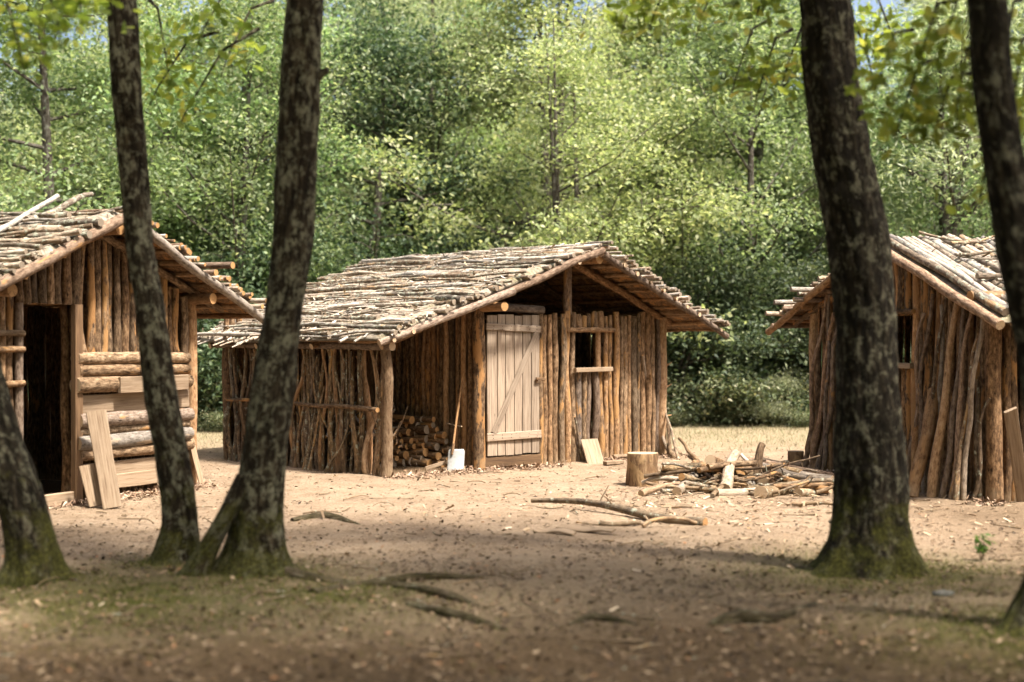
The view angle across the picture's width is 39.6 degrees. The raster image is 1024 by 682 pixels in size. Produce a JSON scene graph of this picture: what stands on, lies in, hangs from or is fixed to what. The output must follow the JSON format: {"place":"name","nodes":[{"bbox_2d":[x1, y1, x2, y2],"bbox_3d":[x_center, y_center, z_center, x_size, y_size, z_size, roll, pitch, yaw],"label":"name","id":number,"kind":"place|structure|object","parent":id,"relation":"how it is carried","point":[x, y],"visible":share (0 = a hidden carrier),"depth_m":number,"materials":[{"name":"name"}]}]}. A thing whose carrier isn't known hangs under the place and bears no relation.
{"place":"outdoors","nodes":[
{"label":"outdoors","id":0,"kind":"place"},
{"bbox_2d":[0,354,1023,681],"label":"ground","id":1,"kind":"structure","parent":0,"point":[480,494],"depth_m":9.22,"materials":[{"name":"soil"}]},
{"bbox_2d":[0,361,77,587],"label":"oak tree","id":2,"kind":"object","parent":1,"relation":"on","point":[32,552],"visible":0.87,"depth_m":9.28,"materials":[{"name":"brown plant"}]},
{"bbox_2d":[0,65,88,211],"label":"forest tree","id":3,"kind":"object","parent":1,"relation":"on","point":[2,112],"visible":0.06,"depth_m":38.50,"materials":[{"name":"green plant"}]},
{"bbox_2d":[0,0,112,211],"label":"forest tree","id":4,"kind":"object","parent":1,"relation":"on","point":[54,35],"visible":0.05,"depth_m":41.19,"materials":[{"name":"green plant"}]},
{"bbox_2d":[79,464,101,506],"bbox_3d":[-4.060,1.391,13.701,0.198,0.413,0.153,0,0,-27],"label":"leaning board","id":5,"kind":"object","parent":1,"relation":"on","point":[88,474],"visible":1,"depth_m":13.69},
{"bbox_2d":[86,409,121,508],"bbox_3d":[-3.943,1.141,13.734,0.188,0.947,0.411,0,0,-43],"label":"leaning board","id":6,"kind":"object","parent":1,"relation":"on","point":[99,430],"visible":1,"depth_m":13.72,"materials":[{"name":"wood"}]},
{"bbox_2d":[0,192,265,506],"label":"log hut","id":7,"kind":"object","parent":1,"relation":"on","point":[69,351],"visible":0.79,"depth_m":14.43,"materials":[{"name":"brown wood"}]},
{"bbox_2d":[0,39,270,228],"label":"forest tree","id":8,"kind":"object","parent":1,"relation":"on","point":[25,175],"visible":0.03,"depth_m":34.43,"materials":[{"name":"green plant"}]},
{"bbox_2d":[0,0,274,565],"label":"oak tree","id":9,"kind":"object","parent":1,"relation":"on","point":[178,540],"visible":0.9,"depth_m":10.01,"materials":[{"name":"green plant"}]},
{"bbox_2d":[0,0,275,399],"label":"forest tree","id":10,"kind":"object","parent":1,"relation":"on","point":[45,98],"visible":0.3,"depth_m":25.97,"materials":[{"name":"green plant"}]},
{"bbox_2d":[0,0,342,360],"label":"forest tree","id":11,"kind":"object","parent":1,"relation":"on","point":[65,146],"visible":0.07,"depth_m":29.50,"materials":[{"name":"green plant"}]},
{"bbox_2d":[190,438,203,485],"bbox_3d":[-3.446,1.283,15.477,0.224,0.650,0.062,0,0,17],"label":"leaning board","id":12,"kind":"object","parent":1,"relation":"on","point":[196,465],"visible":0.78,"depth_m":15.45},
{"bbox_2d":[0,0,400,347],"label":"forest tree","id":13,"kind":"object","parent":1,"relation":"on","point":[221,83],"visible":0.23,"depth_m":27.57,"materials":[{"name":"green plant"}]},
{"bbox_2d":[56,77,346,236],"bbox_3d":[-8.140,-2.673,35.438,8.238,8.755,8.228,0,0,39],"label":"forest tree","id":14,"kind":"object","parent":1,"relation":"on","point":[197,150],"depth_m":35.33,"materials":[{"name":"green plant"}]},
{"bbox_2d":[197,407,222,430],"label":"bramble bush","id":15,"kind":"object","parent":1,"relation":"on","point":[215,420],"visible":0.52,"depth_m":25.19,"materials":[{"name":"green plant"}]},
{"bbox_2d":[46,0,392,371],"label":"forest tree","id":16,"kind":"object","parent":1,"relation":"on","point":[240,232],"visible":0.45,"depth_m":26.29,"materials":[{"name":"green plant"}]},
{"bbox_2d":[169,236,270,426],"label":"forest shrub","id":17,"kind":"object","parent":1,"relation":"on","point":[206,258],"visible":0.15,"depth_m":25.90,"materials":[{"name":"green plant"}]},
{"bbox_2d":[186,303,254,430],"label":"forest shrub","id":18,"kind":"object","parent":1,"relation":"on","point":[199,326],"visible":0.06,"depth_m":25.61,"materials":[{"name":"green plant"}]},
{"bbox_2d":[110,195,350,398],"bbox_3d":[-6.191,-0.733,29.837,7.526,4.988,5.154,0,0,-3],"label":"forest shrub","id":19,"kind":"object","parent":1,"relation":"on","point":[176,237],"depth_m":28.90,"materials":[{"name":"green plant"}]},
{"bbox_2d":[197,219,377,382],"bbox_3d":[-4.769,-0.374,27.295,4.361,4.221,6.368,0,0,-19],"label":"forest shrub","id":20,"kind":"object","parent":1,"relation":"on","point":[312,274],"visible":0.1,"depth_m":26.68,"materials":[{"name":"green plant"}]},
{"bbox_2d":[209,227,374,294],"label":"forest shrub","id":21,"kind":"object","parent":1,"relation":"on","point":[266,251],"visible":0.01,"depth_m":26.91,"materials":[{"name":"green plant"}]},
{"bbox_2d":[187,0,453,262],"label":"forest tree","id":22,"kind":"object","parent":1,"relation":"on","point":[349,178],"visible":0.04,"depth_m":34.69,"materials":[{"name":"green plant"}]},
{"bbox_2d":[176,0,508,630],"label":"oak tree","id":23,"kind":"object","parent":1,"relation":"on","point":[249,518],"visible":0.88,"depth_m":9.52,"materials":[{"name":"brown plant"}]},
{"bbox_2d":[167,0,566,330],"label":"forest tree","id":24,"kind":"object","parent":1,"relation":"on","point":[389,44],"visible":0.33,"depth_m":29.68,"materials":[{"name":"green plant"}]},
{"bbox_2d":[171,0,625,256],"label":"forest tree","id":25,"kind":"object","parent":1,"relation":"on","point":[431,12],"visible":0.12,"depth_m":31.06,"materials":[{"name":"green plant"}]},
{"bbox_2d":[274,0,523,261],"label":"forest tree","id":26,"kind":"object","parent":1,"relation":"on","point":[444,135],"visible":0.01,"depth_m":35.91,"materials":[{"name":"green plant"}]},
{"bbox_2d":[333,0,533,259],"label":"forest tree","id":27,"kind":"object","parent":1,"relation":"on","point":[451,8],"visible":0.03,"depth_m":40.72,"materials":[{"name":"green plant"}]},
{"bbox_2d":[358,203,525,258],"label":"forest shrub","id":28,"kind":"object","parent":1,"relation":"on","point":[465,246],"visible":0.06,"depth_m":29.57,"materials":[{"name":"green plant"}]},
{"bbox_2d":[447,377,464,470],"bbox_3d":[-0.689,1.024,17.625,0.214,1.154,0.455,0,0,0],"label":"shovel","id":29,"kind":"object","parent":1,"relation":"on","point":[456,459],"visible":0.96,"depth_m":17.49,"materials":[{"name":"metal"}]},
{"bbox_2d":[197,241,730,477],"bbox_3d":[-0.890,0.201,19.821,5.880,3.010,5.445,0,0,-42],"label":"log hut","id":30,"kind":"object","parent":1,"relation":"on","point":[505,333],"visible":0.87,"depth_m":18.43,"materials":[{"name":"brown wood"}]},
{"bbox_2d":[486,314,544,455],"bbox_3d":[0.039,0.551,17.965,0.968,1.770,0.079,0,0,-41],"label":"door","id":31,"kind":"structure","parent":30,"relation":"in","point":[512,342],"depth_m":17.94,"materials":[{"name":"brown wood"}]},
{"bbox_2d":[394,101,573,249],"bbox_3d":[-0.421,-2.407,38.732,7.725,8.210,7.716,0,0,21],"label":"forest tree","id":32,"kind":"object","parent":1,"relation":"on","point":[486,140],"visible":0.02,"depth_m":38.10,"materials":[{"name":"green plant"}]},
{"bbox_2d":[436,0,538,223],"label":"forest tree","id":33,"kind":"object","parent":1,"relation":"on","point":[467,15],"visible":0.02,"depth_m":50.85,"materials":[{"name":"green plant"}]},
{"bbox_2d":[197,418,808,453],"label":"dry grass","id":34,"kind":"structure","parent":1,"relation":"on","point":[717,428],"depth_m":24.12,"materials":[{"name":"plant"}]},
{"bbox_2d":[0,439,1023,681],"bbox_3d":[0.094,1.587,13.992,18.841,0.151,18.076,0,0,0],"label":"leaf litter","id":35,"kind":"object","parent":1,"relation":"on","point":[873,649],"visible":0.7,"depth_m":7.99,"materials":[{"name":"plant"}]},
{"bbox_2d":[0,537,1023,681],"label":"moss and grass","id":36,"kind":"object","parent":1,"relation":"on","point":[360,602],"visible":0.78,"depth_m":8.57,"materials":[{"name":"plant"}]},
{"bbox_2d":[0,457,1023,681],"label":"twig litter","id":37,"kind":"object","parent":1,"relation":"on","point":[659,618],"visible":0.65,"depth_m":8.31,"materials":[{"name":"brown plant"}]},
{"bbox_2d":[0,444,1023,624],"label":"wood chips","id":38,"kind":"object","parent":1,"relation":"on","point":[525,529],"visible":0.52,"depth_m":12.88,"materials":[{"name":"wood"}]},
{"bbox_2d":[48,451,1005,511],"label":"wall litter","id":39,"kind":"object","parent":1,"relation":"on","point":[125,495],"depth_m":16.67,"materials":[{"name":"brown wood"}]},
{"bbox_2d":[371,13,716,339],"bbox_3d":[0.983,-2.300,27.782,6.230,8.011,7.408,0,0,16],"label":"forest tree","id":40,"kind":"object","parent":1,"relation":"on","point":[557,233],"visible":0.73,"depth_m":26.78,"materials":[{"name":"green plant"}]},
{"bbox_2d":[533,525,576,535],"bbox_3d":[0.359,1.570,11.739,0.418,0.060,0.105,0,0,44],"label":"bark strip","id":41,"kind":"object","parent":1,"relation":"on","point":[540,529],"visible":1,"depth_m":11.72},
{"bbox_2d":[318,0,796,374],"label":"forest tree","id":42,"kind":"object","parent":1,"relation":"on","point":[538,15],"visible":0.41,"depth_m":28.83,"materials":[{"name":"green plant"}]},
{"bbox_2d":[556,523,615,532],"bbox_3d":[0.622,1.561,11.828,0.562,0.057,0.103,0,0,38],"label":"bark strip","id":43,"kind":"object","parent":1,"relation":"on","point":[579,528],"visible":0.88,"depth_m":11.81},
{"bbox_2d":[581,439,603,463],"bbox_3d":[1.059,1.471,18.599,0.238,0.369,0.340,0,0,-15],"label":"leaning board","id":44,"kind":"object","parent":1,"relation":"on","point":[592,451],"visible":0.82,"depth_m":18.61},
{"bbox_2d":[513,0,673,191],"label":"forest tree","id":45,"kind":"object","parent":1,"relation":"on","point":[595,14],"visible":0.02,"depth_m":36.72,"materials":[{"name":"green plant"}]},
{"bbox_2d":[531,485,707,525],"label":"fallen branch","id":46,"kind":"object","parent":1,"relation":"on","point":[630,511],"visible":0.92,"depth_m":12.89,"materials":[{"name":"wood"}]},
{"bbox_2d":[598,520,640,525],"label":"fallen twig","id":47,"kind":"object","parent":1,"relation":"on","point":[621,523],"visible":0.98,"depth_m":12.15,"materials":[{"name":"wood"}]},
{"bbox_2d":[451,0,821,350],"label":"forest tree","id":48,"kind":"object","parent":1,"relation":"on","point":[647,43],"visible":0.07,"depth_m":33.21,"materials":[{"name":"green plant"}]},
{"bbox_2d":[625,452,658,486],"bbox_3d":[1.462,1.465,15.966,0.376,0.418,0.391,0,0,0],"label":"chopping block","id":49,"kind":"object","parent":1,"relation":"on","point":[640,465],"depth_m":15.82,"materials":[{"name":"brown wood"}]},
{"bbox_2d":[638,481,679,496],"bbox_3d":[1.554,1.549,14.896,0.073,0.110,0.763,0,0,38],"label":"pile log","id":50,"kind":"object","parent":1,"relation":"on","point":[649,490],"visible":0.81,"depth_m":14.76,"materials":[{"name":"brown wood"}]},
{"bbox_2d":[523,82,800,376],"bbox_3d":[3.201,-1.715,28.403,5.295,6.810,6.297,0,0,41],"label":"forest tree","id":51,"kind":"object","parent":1,"relation":"on","point":[667,168],"visible":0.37,"depth_m":27.95,"materials":[{"name":"green plant"}]},
{"bbox_2d":[513,0,810,371],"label":"forest tree","id":52,"kind":"object","parent":1,"relation":"on","point":[642,64],"visible":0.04,"depth_m":32.81,"materials":[{"name":"green plant"}]},
{"bbox_2d":[641,516,696,527],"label":"fallen twig","id":53,"kind":"object","parent":1,"relation":"on","point":[648,522],"visible":1,"depth_m":12.18,"materials":[{"name":"wood"}]},
{"bbox_2d":[668,409,694,426],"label":"bramble bush","id":54,"kind":"object","parent":1,"relation":"on","point":[679,417],"visible":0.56,"depth_m":26.27,"materials":[{"name":"green plant"}]},
{"bbox_2d":[636,240,806,423],"bbox_3d":[3.442,-0.105,27.285,5.500,3.645,3.766,0,0,33],"label":"forest shrub","id":55,"kind":"object","parent":1,"relation":"on","point":[723,281],"visible":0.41,"depth_m":27.06,"materials":[{"name":"green plant"}]},
{"bbox_2d":[693,405,749,425],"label":"bramble bush","id":56,"kind":"object","parent":1,"relation":"on","point":[727,415],"visible":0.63,"depth_m":26.74,"materials":[{"name":"green plant"}]},
{"bbox_2d":[718,449,739,488],"bbox_3d":[2.309,1.391,15.127,0.149,0.428,0.832,0,0,16],"label":"pile log","id":57,"kind":"object","parent":1,"relation":"on","point":[727,479],"visible":0.84,"depth_m":15.02,"materials":[{"name":"brown wood"}]},
{"bbox_2d":[644,462,781,477],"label":"pile branch","id":58,"kind":"object","parent":57,"relation":"on","point":[687,471],"visible":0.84,"depth_m":15.33,"materials":[{"name":"brown wood"}]},
{"bbox_2d":[666,360,792,426],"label":"bramble bush","id":59,"kind":"object","parent":1,"relation":"on","point":[677,403],"visible":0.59,"depth_m":26.46,"materials":[{"name":"green plant"}]},
{"bbox_2d":[632,229,827,377],"bbox_3d":[4.211,-0.348,30.577,5.899,4.279,6.121,0,0,-43],"label":"forest shrub","id":60,"kind":"object","parent":1,"relation":"on","point":[802,249],"visible":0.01,"depth_m":29.70,"materials":[{"name":"green plant"}]},
{"bbox_2d":[714,487,755,495],"bbox_3d":[2.370,1.569,14.717,0.670,0.119,0.111,0,0,-32],"label":"pile log","id":61,"kind":"object","parent":1,"relation":"on","point":[734,492],"visible":0.56,"depth_m":14.62,"materials":[{"name":"brown wood"}]},
{"bbox_2d":[653,219,821,413],"bbox_3d":[4.878,-0.464,28.878,4.559,4.413,6.658,0,0,26],"label":"forest shrub","id":62,"kind":"object","parent":1,"relation":"on","point":[725,249],"visible":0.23,"depth_m":27.74,"materials":[{"name":"green plant"}]},
{"bbox_2d":[577,0,901,369],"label":"forest tree","id":63,"kind":"object","parent":1,"relation":"on","point":[749,181],"visible":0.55,"depth_m":27.84,"materials":[{"name":"green plant"}]},
{"bbox_2d":[656,240,826,418],"bbox_3d":[5.637,-0.198,29.059,5.650,3.950,5.446,0,0,9],"label":"forest shrub","id":64,"kind":"object","parent":1,"relation":"on","point":[778,311],"visible":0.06,"depth_m":28.26,"materials":[{"name":"green plant"}]},
{"bbox_2d":[659,196,824,373],"bbox_3d":[5.673,-0.823,30.903,5.352,5.180,7.816,0,0,4],"label":"forest shrub","id":65,"kind":"object","parent":1,"relation":"on","point":[789,239],"visible":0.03,"depth_m":29.71,"materials":[{"name":"green plant"}]},
{"bbox_2d":[667,360,821,425],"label":"bramble bush","id":66,"kind":"object","parent":1,"relation":"on","point":[745,419],"visible":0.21,"depth_m":27.01,"materials":[{"name":"green plant"}]},
{"bbox_2d":[568,0,929,625],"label":"oak tree","id":67,"kind":"object","parent":1,"relation":"on","point":[870,536],"visible":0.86,"depth_m":9.68,"materials":[{"name":"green plant"}]},
{"bbox_2d":[549,0,976,368],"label":"forest tree","id":68,"kind":"object","parent":1,"relation":"on","point":[759,150],"visible":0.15,"depth_m":30.11,"materials":[{"name":"green plant"}]},
{"bbox_2d":[698,240,829,422],"bbox_3d":[5.379,-0.105,27.725,3.766,3.645,5.500,0,0,11],"label":"forest shrub","id":69,"kind":"object","parent":1,"relation":"on","point":[798,338],"visible":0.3,"depth_m":26.95,"materials":[{"name":"green plant"}]},
{"bbox_2d":[724,366,808,426],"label":"forest shrub","id":70,"kind":"object","parent":1,"relation":"on","point":[775,408],"visible":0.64,"depth_m":26.45,"materials":[{"name":"green plant"}]},
{"bbox_2d":[754,481,792,498],"bbox_3d":[2.760,1.548,14.802,0.152,0.161,0.951,0,0,31],"label":"pile log","id":71,"kind":"object","parent":1,"relation":"on","point":[763,492],"visible":0.58,"depth_m":14.43,"materials":[{"name":"brown wood"}]},
{"bbox_2d":[753,360,809,426],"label":"bramble bush","id":72,"kind":"object","parent":1,"relation":"on","point":[801,404],"visible":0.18,"depth_m":26.56,"materials":[{"name":"green plant"}]},
{"bbox_2d":[783,407,809,427],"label":"bramble bush","id":73,"kind":"object","parent":1,"relation":"on","point":[803,421],"visible":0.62,"depth_m":26.12,"materials":[{"name":"green plant"}]},
{"bbox_2d":[630,0,987,260],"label":"forest tree","id":74,"kind":"object","parent":1,"relation":"on","point":[877,126],"visible":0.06,"depth_m":31.85,"materials":[{"name":"green plant"}]},
{"bbox_2d":[794,488,823,496],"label":"pile log","id":75,"kind":"object","parent":1,"relation":"on","point":[803,492],"visible":0.47,"depth_m":14.65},
{"bbox_2d":[762,463,833,479],"bbox_3d":[3.071,1.440,15.415,0.922,0.223,0.166,0,0,41],"label":"pile log","id":76,"kind":"object","parent":75,"relation":"on","point":[801,475],"visible":0.33,"depth_m":15.32,"materials":[{"name":"brown wood"}]},
{"bbox_2d":[753,442,765,473],"bbox_3d":[2.718,1.294,15.636,0.210,0.358,0.105,0,0,-44],"label":"pile log","id":77,"kind":"object","parent":76,"relation":"on","point":[759,452],"visible":0.75,"depth_m":15.61,"materials":[{"name":"brown wood"}]},
{"bbox_2d":[803,294,827,466],"bbox_3d":[3.676,0.525,17.340,0.125,2.198,0.686,0,0,-11],"label":"leaning pole","id":78,"kind":"object","parent":1,"relation":"on","point":[811,402],"visible":0.88,"depth_m":17.33,"materials":[{"name":"brown wood"}]},
{"bbox_2d":[809,312,834,467],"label":"leaning pole","id":79,"kind":"object","parent":1,"relation":"on","point":[816,438],"visible":0.8,"depth_m":17.21,"materials":[{"name":"brown wood"}]},
{"bbox_2d":[815,329,835,469],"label":"leaning pole","id":80,"kind":"object","parent":1,"relation":"on","point":[818,465],"visible":0.77,"depth_m":16.95,"materials":[{"name":"brown wood"}]},
{"bbox_2d":[821,294,830,470],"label":"leaning pole","id":81,"kind":"object","parent":1,"relation":"on","point":[825,440],"visible":0.81,"depth_m":17.02,"materials":[{"name":"brown wood"}]},
{"bbox_2d":[765,228,1023,502],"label":"log hut","id":82,"kind":"object","parent":1,"relation":"on","point":[962,271],"visible":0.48,"depth_m":14.93,"materials":[{"name":"brown wood"}]},
{"bbox_2d":[765,0,1023,360],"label":"forest tree","id":83,"kind":"object","parent":1,"relation":"on","point":[961,152],"visible":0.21,"depth_m":27.49,"materials":[{"name":"green plant"}]},
{"bbox_2d":[795,1,1023,237],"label":"forest tree","id":84,"kind":"object","parent":1,"relation":"on","point":[982,211],"visible":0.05,"depth_m":31.15,"materials":[{"name":"green plant"}]},
{"bbox_2d":[806,1,1023,245],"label":"forest tree","id":85,"kind":"object","parent":1,"relation":"on","point":[947,227],"visible":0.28,"depth_m":27.60,"materials":[{"name":"green plant"}]},
{"bbox_2d":[907,312,925,474],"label":"leaning pole","id":86,"kind":"object","parent":1,"relation":"on","point":[916,359],"visible":0.73,"depth_m":15.25,"materials":[{"name":"brown wood"}]},
{"bbox_2d":[909,388,937,496],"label":"leaning pole","id":87,"kind":"object","parent":1,"relation":"on","point":[922,453],"visible":0.88,"depth_m":14.57,"materials":[{"name":"brown wood"}]},
{"bbox_2d":[918,293,934,442],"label":"leaning pole","id":88,"kind":"object","parent":1,"relation":"on","point":[921,367],"visible":0.61,"depth_m":15.09,"materials":[{"name":"brown wood"}]},
{"bbox_2d":[921,304,944,492],"bbox_3d":[4.375,0.603,14.743,0.279,1.966,0.102,0,0,-22],"label":"leaning pole","id":89,"kind":"object","parent":1,"relation":"on","point":[939,394],"visible":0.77,"depth_m":14.74,"materials":[{"name":"brown wood"}]},
{"bbox_2d":[919,297,947,492],"bbox_3d":[4.373,0.500,14.766,0.321,2.181,0.089,0,0,29],"label":"leaning pole","id":90,"kind":"object","parent":1,"relation":"on","point":[937,352],"visible":0.47,"depth_m":14.72,"materials":[{"name":"brown wood"}]},
{"bbox_2d":[844,0,1023,637],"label":"oak tree","id":91,"kind":"object","parent":1,"relation":"on","point":[996,102],"visible":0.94,"depth_m":7.73,"materials":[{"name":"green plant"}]},
{"bbox_2d":[926,303,959,497],"bbox_3d":[4.377,0.593,14.420,0.400,2.009,0.121,0,0,-20],"label":"leaning pole","id":92,"kind":"object","parent":1,"relation":"on","point":[933,476],"visible":0.88,"depth_m":14.38,"materials":[{"name":"brown wood"}]},
{"bbox_2d":[936,312,951,496],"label":"leaning pole","id":93,"kind":"object","parent":1,"relation":"on","point":[940,468],"visible":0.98,"depth_m":14.39,"materials":[{"name":"brown wood"}]},
{"bbox_2d":[869,0,1023,234],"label":"forest tree","id":94,"kind":"object","parent":1,"relation":"on","point":[911,3],"depth_m":35.53,"materials":[{"name":"green plant"}]},
{"bbox_2d":[938,308,965,497],"bbox_3d":[4.457,0.596,14.334,0.367,2.007,0.096,0,0,-23],"label":"leaning pole","id":95,"kind":"object","parent":1,"relation":"on","point":[947,468],"visible":0.88,"depth_m":14.30,"materials":[{"name":"brown wood"}]},
{"bbox_2d":[948,312,972,498],"bbox_3d":[4.494,0.655,14.262,0.319,1.891,0.103,0,0,-35],"label":"leaning pole","id":96,"kind":"object","parent":1,"relation":"on","point":[958,426],"visible":0.91,"depth_m":14.28,"materials":[{"name":"brown wood"}]},
{"bbox_2d":[953,333,978,499],"bbox_3d":[4.514,0.759,14.158,0.288,1.679,0.088,0,0,-13],"label":"leaning pole","id":97,"kind":"object","parent":1,"relation":"on","point":[956,487],"visible":0.93,"depth_m":14.14,"materials":[{"name":"brown wood"}]},
{"bbox_2d":[960,319,984,500],"bbox_3d":[4.552,0.657,14.064,0.233,1.883,0.140,0,0,24],"label":"leaning pole","id":98,"kind":"object","parent":1,"relation":"on","point":[963,487],"visible":0.85,"depth_m":14.07,"materials":[{"name":"brown wood"}]},
{"bbox_2d":[974,379,982,499],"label":"leaning pole","id":99,"kind":"object","parent":1,"relation":"on","point":[976,423],"visible":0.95,"depth_m":14.14,"materials":[{"name":"brown wood"}]},
{"bbox_2d":[970,398,990,500],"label":"leaning pole","id":100,"kind":"object","parent":1,"relation":"on","point":[977,484],"visible":1,"depth_m":14.05,"materials":[{"name":"brown wood"}]},
{"bbox_2d":[974,533,996,560],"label":"seedling","id":101,"kind":"object","parent":1,"relation":"on","point":[981,548],"visible":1,"depth_m":10.31,"materials":[{"name":"green plant"}]},
{"bbox_2d":[1004,407,1023,501],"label":"leaning board","id":102,"kind":"object","parent":1,"relation":"on","point":[1014,437],"visible":0.95,"depth_m":13.76,"materials":[{"name":"wood"}]},
{"bbox_2d":[0,0,1023,248],"label":"sky","id":103,"kind":"structure","parent":0,"point":[884,3],"materials":[{"name":"white"}]},
{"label":"pile branch","id":104,"kind":"object","parent":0,"visible":0},
{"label":"pile log","id":105,"kind":"object","parent":104,"relation":"on","visible":0},
{"bbox_2d":[712,472,753,479],"bbox_3d":[2.402,1.470,15.487,0.504,0.134,0.119,0,0,-24],"label":"pile log","id":106,"kind":"object","parent":105,"relation":"on","point":[718,476],"visible":0.18,"depth_m":15.38,"materials":[{"name":"brown wood"}]},
{"bbox_2d":[697,466,722,472],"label":"pile log","id":107,"kind":"object","parent":106,"relation":"on","point":[702,469],"visible":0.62,"depth_m":15.03,"materials":[{"name":"brown wood"}]},
{"bbox_2d":[706,460,757,469],"bbox_3d":[2.361,1.328,15.234,0.689,0.085,0.082,0,0,-33],"label":"pile log","id":108,"kind":"object","parent":107,"relation":"on","point":[713,466],"visible":1,"depth_m":15.20,"materials":[{"name":"beige wood"}]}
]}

